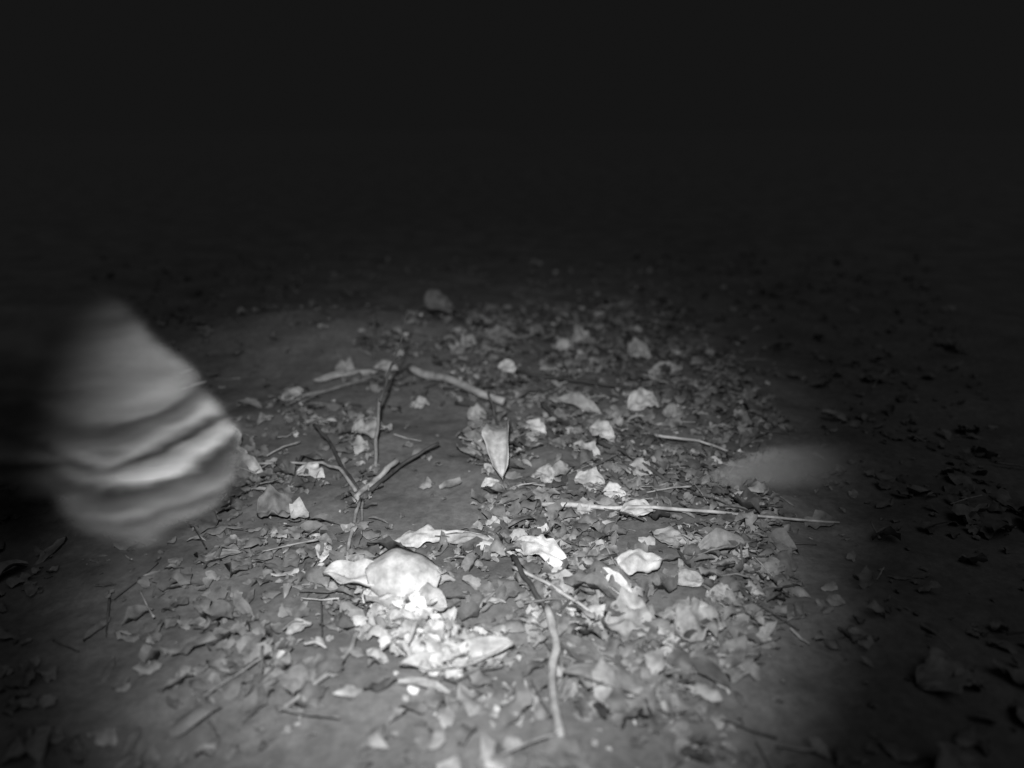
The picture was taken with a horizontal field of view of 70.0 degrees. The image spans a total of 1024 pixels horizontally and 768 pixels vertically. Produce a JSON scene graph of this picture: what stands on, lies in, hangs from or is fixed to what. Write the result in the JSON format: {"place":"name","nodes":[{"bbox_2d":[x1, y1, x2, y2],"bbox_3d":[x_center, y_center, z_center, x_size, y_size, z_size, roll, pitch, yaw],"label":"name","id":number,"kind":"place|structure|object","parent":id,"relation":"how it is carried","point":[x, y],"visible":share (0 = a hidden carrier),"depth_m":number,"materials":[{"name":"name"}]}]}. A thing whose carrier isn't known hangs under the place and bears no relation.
{"place":"outdoors","nodes":[
{"label":"outdoors","id":0,"kind":"place"},
{"bbox_2d":[0,129,1023,767],"bbox_3d":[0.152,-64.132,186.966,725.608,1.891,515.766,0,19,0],"label":"ground","id":1,"kind":"structure","parent":0,"point":[946,205],"depth_m":1.89,"materials":[{"name":"soil"}]},
{"bbox_2d":[196,549,241,563],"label":"dead leaf","id":2,"kind":"object","parent":1,"relation":"on","point":[225,552],"visible":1,"depth_m":1.09,"materials":[{"name":"grey plant"}]},
{"bbox_2d":[257,412,273,424],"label":"dead leaf","id":3,"kind":"object","parent":1,"relation":"on","point":[262,417],"visible":1,"depth_m":1.57,"materials":[{"name":"grey plant"}]},
{"bbox_2d":[286,617,311,634],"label":"dead leaf","id":4,"kind":"object","parent":1,"relation":"on","point":[292,627],"visible":1,"depth_m":0.93,"materials":[{"name":"grey plant"}]},
{"bbox_2d":[296,462,324,477],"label":"dead leaf","id":5,"kind":"object","parent":1,"relation":"on","point":[314,469],"visible":1,"depth_m":1.34,"materials":[{"name":"grey plant"}]},
{"bbox_2d":[303,640,328,647],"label":"twig","id":6,"kind":"object","parent":1,"relation":"on","point":[315,641],"visible":0.92,"depth_m":0.89,"materials":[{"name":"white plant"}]},
{"bbox_2d":[276,630,359,713],"bbox_3d":[-0.216,0.334,0.858,0.027,0.016,0.147,9,21,23],"label":"twig","id":7,"kind":"object","parent":1,"relation":"on","point":[323,678],"visible":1,"depth_m":0.84,"materials":[{"name":"grey wood"}]},
{"bbox_2d":[315,543,331,562],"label":"dead leaf","id":8,"kind":"object","parent":1,"relation":"on","point":[322,557],"visible":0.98,"depth_m":1.10,"materials":[{"name":"white plant"}]},
{"bbox_2d":[301,375,377,397],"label":"twig","id":9,"kind":"object","parent":1,"relation":"on","point":[320,392],"visible":0.99,"depth_m":1.73,"materials":[{"name":"grey wood"}]},
{"bbox_2d":[335,356,353,371],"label":"dead leaf","id":10,"kind":"object","parent":1,"relation":"on","point":[342,364],"visible":0.73,"depth_m":1.84,"materials":[{"name":"grey plant"}]},
{"bbox_2d":[313,369,377,381],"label":"twig","id":11,"kind":"object","parent":1,"relation":"on","point":[333,374],"visible":0.99,"depth_m":1.80,"materials":[{"name":"grey wood"}]},
{"bbox_2d":[351,416,392,438],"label":"dead leaf","id":12,"kind":"object","parent":1,"relation":"on","point":[363,426],"visible":0.91,"depth_m":1.49,"materials":[{"name":"grey plant"}]},
{"bbox_2d":[374,360,398,371],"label":"dead leaf","id":13,"kind":"object","parent":1,"relation":"on","point":[383,365],"visible":0.88,"depth_m":1.87,"materials":[{"name":"grey plant"}]},
{"bbox_2d":[410,395,429,408],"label":"dead leaf","id":14,"kind":"object","parent":1,"relation":"on","point":[420,402],"visible":1,"depth_m":1.67,"materials":[{"name":"grey plant"}]},
{"bbox_2d":[424,287,455,312],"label":"dead leaf","id":15,"kind":"object","parent":1,"relation":"on","point":[435,299],"visible":1,"depth_m":2.25,"materials":[{"name":"grey plant"}]},
{"bbox_2d":[394,529,516,556],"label":"twig","id":16,"kind":"object","parent":1,"relation":"on","point":[510,552],"visible":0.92,"depth_m":1.14,"materials":[{"name":"grey wood"}]},
{"bbox_2d":[395,523,448,547],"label":"dead leaf","id":17,"kind":"object","parent":16,"relation":"on","point":[427,532],"visible":0.96,"depth_m":1.12,"materials":[{"name":"white plant"}]},
{"bbox_2d":[406,365,506,404],"bbox_3d":[-0.137,-0.002,1.736,0.326,0.030,0.030,15,24,38],"label":"broken stick","id":18,"kind":"object","parent":1,"relation":"on","point":[455,381],"visible":0.96,"depth_m":1.72,"materials":[{"name":"grey wood"}]},
{"bbox_2d":[455,401,491,415],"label":"twig","id":19,"kind":"object","parent":1,"relation":"on","point":[470,404],"visible":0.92,"depth_m":1.64,"materials":[{"name":"grey wood"}]},
{"bbox_2d":[467,403,486,421],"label":"dead leaf","id":20,"kind":"object","parent":1,"relation":"on","point":[474,413],"visible":0.98,"depth_m":1.60,"materials":[{"name":"grey plant"}]},
{"bbox_2d":[481,477,498,488],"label":"dead leaf","id":21,"kind":"object","parent":1,"relation":"on","point":[489,481],"visible":0.84,"depth_m":1.29,"materials":[{"name":"grey plant"}]},
{"bbox_2d":[487,391,498,424],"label":"twig","id":22,"kind":"object","parent":1,"relation":"on","point":[494,411],"visible":0.69,"depth_m":1.48,"materials":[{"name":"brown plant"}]},
{"bbox_2d":[481,418,509,479],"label":"dead leaf","id":23,"kind":"object","parent":1,"relation":"on","point":[495,437],"visible":1,"depth_m":1.31,"materials":[{"name":"grey plant"}]},
{"bbox_2d":[498,359,515,373],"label":"dead leaf","id":24,"kind":"object","parent":1,"relation":"on","point":[509,363],"visible":0.92,"depth_m":1.80,"materials":[{"name":"grey plant"}]},
{"bbox_2d":[0,251,1023,767],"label":"leaf litter","id":25,"kind":"object","parent":1,"relation":"on","point":[634,651],"visible":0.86,"depth_m":1.10,"materials":[{"name":"grey plant"}]},
{"bbox_2d":[163,369,206,393],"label":"twig","id":26,"kind":"object","parent":25,"relation":"on","point":[184,387],"visible":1,"depth_m":1.68,"materials":[{"name":"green plant"}]},
{"bbox_2d":[229,431,247,453],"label":"dead leaf","id":27,"kind":"object","parent":25,"relation":"on","point":[235,443],"visible":0.91,"depth_m":1.43,"materials":[{"name":"grey plant"}]},
{"bbox_2d":[224,452,265,477],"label":"dead leaf","id":28,"kind":"object","parent":25,"relation":"on","point":[251,462],"visible":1,"depth_m":1.37,"materials":[{"name":"grey plant"}]},
{"bbox_2d":[256,646,263,712],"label":"twig","id":29,"kind":"object","parent":25,"relation":"on","point":[261,667],"visible":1,"depth_m":0.85,"materials":[{"name":"grey wood"}]},
{"bbox_2d":[257,484,293,517],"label":"dead leaf","id":30,"kind":"object","parent":25,"relation":"on","point":[271,500],"visible":0.97,"depth_m":1.20,"materials":[{"name":"grey plant"}]},
{"bbox_2d":[228,460,357,492],"bbox_3d":[-0.390,0.155,1.350,0.294,0.022,0.066,9,21,23],"label":"twig","id":31,"kind":"object","parent":25,"relation":"on","point":[349,483],"visible":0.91,"depth_m":1.34,"materials":[{"name":"grey wood"}]},
{"bbox_2d":[281,386,304,401],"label":"dead leaf","id":32,"kind":"object","parent":25,"relation":"on","point":[295,392],"visible":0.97,"depth_m":1.71,"materials":[{"name":"grey plant"}]},
{"bbox_2d":[312,423,359,489],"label":"twig","id":33,"kind":"object","parent":25,"relation":"on","point":[341,464],"visible":0.98,"depth_m":1.37,"materials":[{"name":"grey wood"}]},
{"bbox_2d":[323,558,373,587],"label":"dead leaf","id":34,"kind":"object","parent":25,"relation":"on","point":[351,571],"visible":0.69,"depth_m":1.02,"materials":[{"name":"white plant"}]},
{"bbox_2d":[346,498,364,560],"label":"twig","id":35,"kind":"object","parent":25,"relation":"on","point":[361,501],"visible":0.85,"depth_m":1.20,"materials":[{"name":"grey wood"}]},
{"bbox_2d":[353,458,398,498],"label":"twig","id":36,"kind":"object","parent":25,"relation":"on","point":[387,468],"visible":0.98,"depth_m":1.31,"materials":[{"name":"grey wood"}]},
{"bbox_2d":[374,308,407,472],"bbox_3d":[-0.251,0.004,1.439,0.040,0.259,0.263,3,19,8],"label":"dry stem","id":37,"kind":"object","parent":25,"relation":"on","point":[379,399],"visible":1,"depth_m":1.45,"materials":[{"name":"grey wood"}]},
{"bbox_2d":[359,442,439,498],"bbox_3d":[-0.206,0.152,1.324,0.024,0.045,0.192,15,24,37],"label":"twig","id":38,"kind":"object","parent":25,"relation":"on","point":[382,479],"visible":0.98,"depth_m":1.33,"materials":[{"name":"grey wood"}]},
{"bbox_2d":[364,582,447,611],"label":"dead leaf","id":39,"kind":"object","parent":25,"relation":"on","point":[432,592],"visible":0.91,"depth_m":0.97,"materials":[{"name":"white plant"}]},
{"bbox_2d":[365,546,440,596],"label":"dead leaf","id":40,"kind":"object","parent":39,"relation":"on","point":[399,571],"visible":0.95,"depth_m":0.99,"materials":[{"name":"white plant"}]},
{"bbox_2d":[392,677,450,693],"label":"dead leaf","id":41,"kind":"object","parent":25,"relation":"on","point":[423,682],"visible":1,"depth_m":0.83,"materials":[{"name":"white plant"}]},
{"bbox_2d":[353,588,510,680],"bbox_3d":[-0.126,0.301,0.912,0.240,0.069,0.130,14,23,35],"label":"crumpled leaf pile","id":42,"kind":"object","parent":25,"relation":"on","point":[415,624],"visible":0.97,"depth_m":0.89,"materials":[{"name":"white plant"}]},
{"bbox_2d":[399,636,513,670],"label":"dead leaf","id":43,"kind":"object","parent":42,"relation":"on","point":[488,646],"visible":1,"depth_m":0.87,"materials":[{"name":"white plant"}]},
{"bbox_2d":[461,331,476,346],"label":"dead leaf","id":44,"kind":"object","parent":25,"relation":"on","point":[465,337],"visible":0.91,"depth_m":1.98,"materials":[{"name":"grey plant"}]},
{"bbox_2d":[445,532,493,549],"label":"dead leaf","id":45,"kind":"object","parent":25,"relation":"on","point":[456,538],"visible":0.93,"depth_m":1.12,"materials":[{"name":"white plant"}]},
{"bbox_2d":[473,441,485,450],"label":"dead leaf","id":46,"kind":"object","parent":25,"relation":"on","point":[482,445],"visible":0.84,"depth_m":1.43,"materials":[{"name":"grey plant"}]},
{"bbox_2d":[486,597,505,602],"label":"dead leaf","id":47,"kind":"object","parent":25,"relation":"on","point":[494,599],"visible":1,"depth_m":0.98,"materials":[{"name":"grey plant"}]},
{"bbox_2d":[483,325,515,346],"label":"dead leaf","id":48,"kind":"object","parent":25,"relation":"on","point":[497,332],"visible":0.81,"depth_m":2.03,"materials":[{"name":"grey plant"}]},
{"bbox_2d":[522,418,545,434],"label":"dead leaf","id":49,"kind":"object","parent":25,"relation":"on","point":[536,424],"visible":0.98,"depth_m":1.50,"materials":[{"name":"grey plant"}]},
{"bbox_2d":[515,534,566,568],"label":"dead leaf","id":50,"kind":"object","parent":25,"relation":"on","point":[543,547],"visible":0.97,"depth_m":1.06,"materials":[{"name":"white plant"}]},
{"bbox_2d":[534,462,554,482],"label":"dead leaf","id":51,"kind":"object","parent":25,"relation":"on","point":[545,473],"visible":0.99,"depth_m":1.31,"materials":[{"name":"grey plant"}]},
{"bbox_2d":[540,402,564,425],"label":"twig","id":52,"kind":"object","parent":25,"relation":"on","point":[546,409],"visible":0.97,"depth_m":1.56,"materials":[{"name":"grey wood"}]},
{"bbox_2d":[510,554,600,621],"bbox_3d":[0.044,0.275,0.977,0.043,0.023,0.179,-16,24,-38],"label":"twig","id":53,"kind":"object","parent":25,"relation":"on","point":[526,575],"visible":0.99,"depth_m":0.98,"materials":[{"name":"grey wood"}]},
{"bbox_2d":[561,597,574,615],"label":"dead leaf","id":54,"kind":"object","parent":25,"relation":"on","point":[572,612],"visible":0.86,"depth_m":0.95,"materials":[{"name":"grey plant"}]},
{"bbox_2d":[556,511,591,529],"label":"dead leaf","id":55,"kind":"object","parent":25,"relation":"on","point":[579,513],"visible":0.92,"depth_m":1.18,"materials":[{"name":"grey plant"}]},
{"bbox_2d":[555,392,600,413],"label":"dead leaf","id":56,"kind":"object","parent":25,"relation":"on","point":[577,400],"visible":1,"depth_m":1.60,"materials":[{"name":"grey plant"}]},
{"bbox_2d":[560,634,601,662],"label":"dead leaf","id":57,"kind":"object","parent":25,"relation":"on","point":[594,655],"visible":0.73,"depth_m":0.88,"materials":[{"name":"grey plant"}]},
{"bbox_2d":[571,326,590,342],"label":"dead leaf","id":58,"kind":"object","parent":25,"relation":"on","point":[579,334],"visible":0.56,"depth_m":2.10,"materials":[{"name":"grey plant"}]},
{"bbox_2d":[574,466,604,487],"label":"dead leaf","id":59,"kind":"object","parent":25,"relation":"on","point":[587,477],"visible":0.98,"depth_m":1.29,"materials":[{"name":"grey plant"}]},
{"bbox_2d":[577,553,617,563],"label":"twig","id":60,"kind":"object","parent":25,"relation":"on","point":[612,555],"visible":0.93,"depth_m":1.06,"materials":[{"name":"grey wood"}]},
{"bbox_2d":[589,419,614,439],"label":"dead leaf","id":61,"kind":"object","parent":25,"relation":"on","point":[602,428],"visible":1,"depth_m":1.47,"materials":[{"name":"grey plant"}]},
{"bbox_2d":[515,369,692,391],"bbox_3d":[0.210,-0.003,1.720,0.420,0.028,0.047,4,20,12],"label":"twig","id":62,"kind":"object","parent":25,"relation":"on","point":[582,380],"visible":0.98,"depth_m":1.71,"materials":[{"name":"grey wood"}]},
{"bbox_2d":[562,661,656,701],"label":"dead leaf","id":63,"kind":"object","parent":25,"relation":"on","point":[627,681],"visible":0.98,"depth_m":0.83,"materials":[{"name":"grey plant"}]},
{"bbox_2d":[603,481,625,497],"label":"dead leaf","id":64,"kind":"object","parent":25,"relation":"on","point":[610,487],"visible":1,"depth_m":1.24,"materials":[{"name":"grey plant"}]},
{"bbox_2d":[601,567,631,593],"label":"dead leaf","id":65,"kind":"object","parent":25,"relation":"on","point":[620,579],"visible":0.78,"depth_m":0.99,"materials":[{"name":"white plant"}]},
{"bbox_2d":[605,586,652,636],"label":"dead leaf","id":66,"kind":"object","parent":25,"relation":"on","point":[634,607],"visible":1,"depth_m":0.93,"materials":[{"name":"grey plant"}]},
{"bbox_2d":[620,499,653,516],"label":"dead leaf","id":67,"kind":"object","parent":25,"relation":"on","point":[637,512],"visible":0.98,"depth_m":1.18,"materials":[{"name":"white plant"}]},
{"bbox_2d":[628,457,652,476],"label":"dead leaf","id":68,"kind":"object","parent":25,"relation":"on","point":[637,463],"visible":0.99,"depth_m":1.32,"materials":[{"name":"grey plant"}]},
{"bbox_2d":[660,646,674,666],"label":"dead leaf","id":69,"kind":"object","parent":25,"relation":"on","point":[667,649],"visible":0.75,"depth_m":0.88,"materials":[{"name":"grey plant"}]},
{"bbox_2d":[658,434,734,455],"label":"twig","id":70,"kind":"object","parent":25,"relation":"on","point":[660,436],"visible":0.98,"depth_m":1.42,"materials":[{"name":"grey wood"}]},
{"bbox_2d":[674,597,725,643],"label":"dead leaf","id":71,"kind":"object","parent":25,"relation":"on","point":[693,614],"visible":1,"depth_m":0.91,"materials":[{"name":"grey plant"}]},
{"bbox_2d":[692,528,745,557],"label":"dead leaf","id":72,"kind":"object","parent":25,"relation":"on","point":[717,538],"visible":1,"depth_m":1.08,"materials":[{"name":"grey plant"}]},
{"bbox_2d":[706,583,735,606],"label":"dead leaf","id":73,"kind":"object","parent":25,"relation":"on","point":[728,594],"visible":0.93,"depth_m":0.98,"materials":[{"name":"grey plant"}]},
{"bbox_2d":[758,629,771,641],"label":"dead leaf","id":74,"kind":"object","parent":25,"relation":"on","point":[761,637],"visible":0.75,"depth_m":0.91,"materials":[{"name":"grey plant"}]},
{"bbox_2d":[11,274,1023,767],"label":"twigs","id":75,"kind":"object","parent":1,"relation":"on","point":[687,536],"visible":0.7,"depth_m":1.13,"materials":[{"name":"grey wood"}]},
{"bbox_2d":[542,605,564,737],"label":"twig","id":76,"kind":"object","parent":1,"relation":"on","point":[552,678],"visible":1,"depth_m":0.84,"materials":[{"name":"grey wood"}]},
{"bbox_2d":[556,337,573,351],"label":"dead leaf","id":77,"kind":"object","parent":1,"relation":"on","point":[563,343],"visible":0.65,"depth_m":2.00,"materials":[{"name":"grey plant"}]},
{"bbox_2d":[572,440,601,458],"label":"dead leaf","id":78,"kind":"object","parent":1,"relation":"on","point":[591,446],"visible":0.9,"depth_m":1.39,"materials":[{"name":"grey plant"}]},
{"bbox_2d":[606,410,620,418],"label":"dead leaf","id":79,"kind":"object","parent":1,"relation":"on","point":[613,412],"visible":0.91,"depth_m":1.56,"materials":[{"name":"grey plant"}]},
{"bbox_2d":[616,548,661,574],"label":"dead leaf","id":80,"kind":"object","parent":1,"relation":"on","point":[630,562],"visible":1,"depth_m":1.03,"materials":[{"name":"white plant"}]},
{"bbox_2d":[628,336,651,359],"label":"dead leaf","id":81,"kind":"object","parent":1,"relation":"on","point":[638,347],"visible":0.93,"depth_m":1.97,"materials":[{"name":"grey plant"}]},
{"bbox_2d":[627,387,659,410],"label":"dead leaf","id":82,"kind":"object","parent":1,"relation":"on","point":[640,398],"visible":0.96,"depth_m":1.60,"materials":[{"name":"grey plant"}]},
{"bbox_2d":[596,439,695,490],"bbox_3d":[0.234,0.147,1.331,0.028,0.027,0.226,-16,25,-39],"label":"twig","id":83,"kind":"object","parent":1,"relation":"on","point":[624,452],"visible":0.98,"depth_m":1.31,"materials":[{"name":"grey wood"}]},
{"bbox_2d":[648,361,682,374],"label":"dead leaf","id":84,"kind":"object","parent":1,"relation":"on","point":[674,367],"visible":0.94,"depth_m":1.85,"materials":[{"name":"grey plant"}]},
{"bbox_2d":[653,526,686,544],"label":"dead leaf","id":85,"kind":"object","parent":1,"relation":"on","point":[666,535],"visible":0.98,"depth_m":1.12,"materials":[{"name":"white plant"}]},
{"bbox_2d":[662,402,683,417],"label":"dead leaf","id":86,"kind":"object","parent":1,"relation":"on","point":[672,410],"visible":0.95,"depth_m":1.58,"materials":[{"name":"grey plant"}]},
{"bbox_2d":[674,569,703,586],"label":"dead leaf","id":87,"kind":"object","parent":1,"relation":"on","point":[685,576],"visible":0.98,"depth_m":1.02,"materials":[{"name":"grey plant"}]},
{"bbox_2d":[542,502,839,523],"bbox_3d":[0.289,0.209,1.188,0.482,0.030,0.022,1,19,4],"label":"twig","id":88,"kind":"object","parent":1,"relation":"on","point":[600,506],"visible":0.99,"depth_m":1.18,"materials":[{"name":"grey wood"}]},
{"bbox_2d":[680,643,702,655],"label":"dead leaf","id":89,"kind":"object","parent":1,"relation":"on","point":[692,646],"visible":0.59,"depth_m":0.88,"materials":[{"name":"grey plant"}]},
{"bbox_2d":[740,429,759,447],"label":"dead leaf","id":90,"kind":"object","parent":1,"relation":"on","point":[745,439],"visible":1,"depth_m":1.48,"materials":[{"name":"grey plant"}]},
{"bbox_2d":[915,647,973,693],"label":"dead leaf","id":91,"kind":"object","parent":1,"relation":"on","point":[935,670],"visible":1,"depth_m":0.84,"materials":[{"name":"grey plant"}]},
{"bbox_2d":[0,0,1023,131],"label":"sky","id":92,"kind":"structure","parent":0,"point":[66,65],"materials":[{"name":"black"}]}
]}

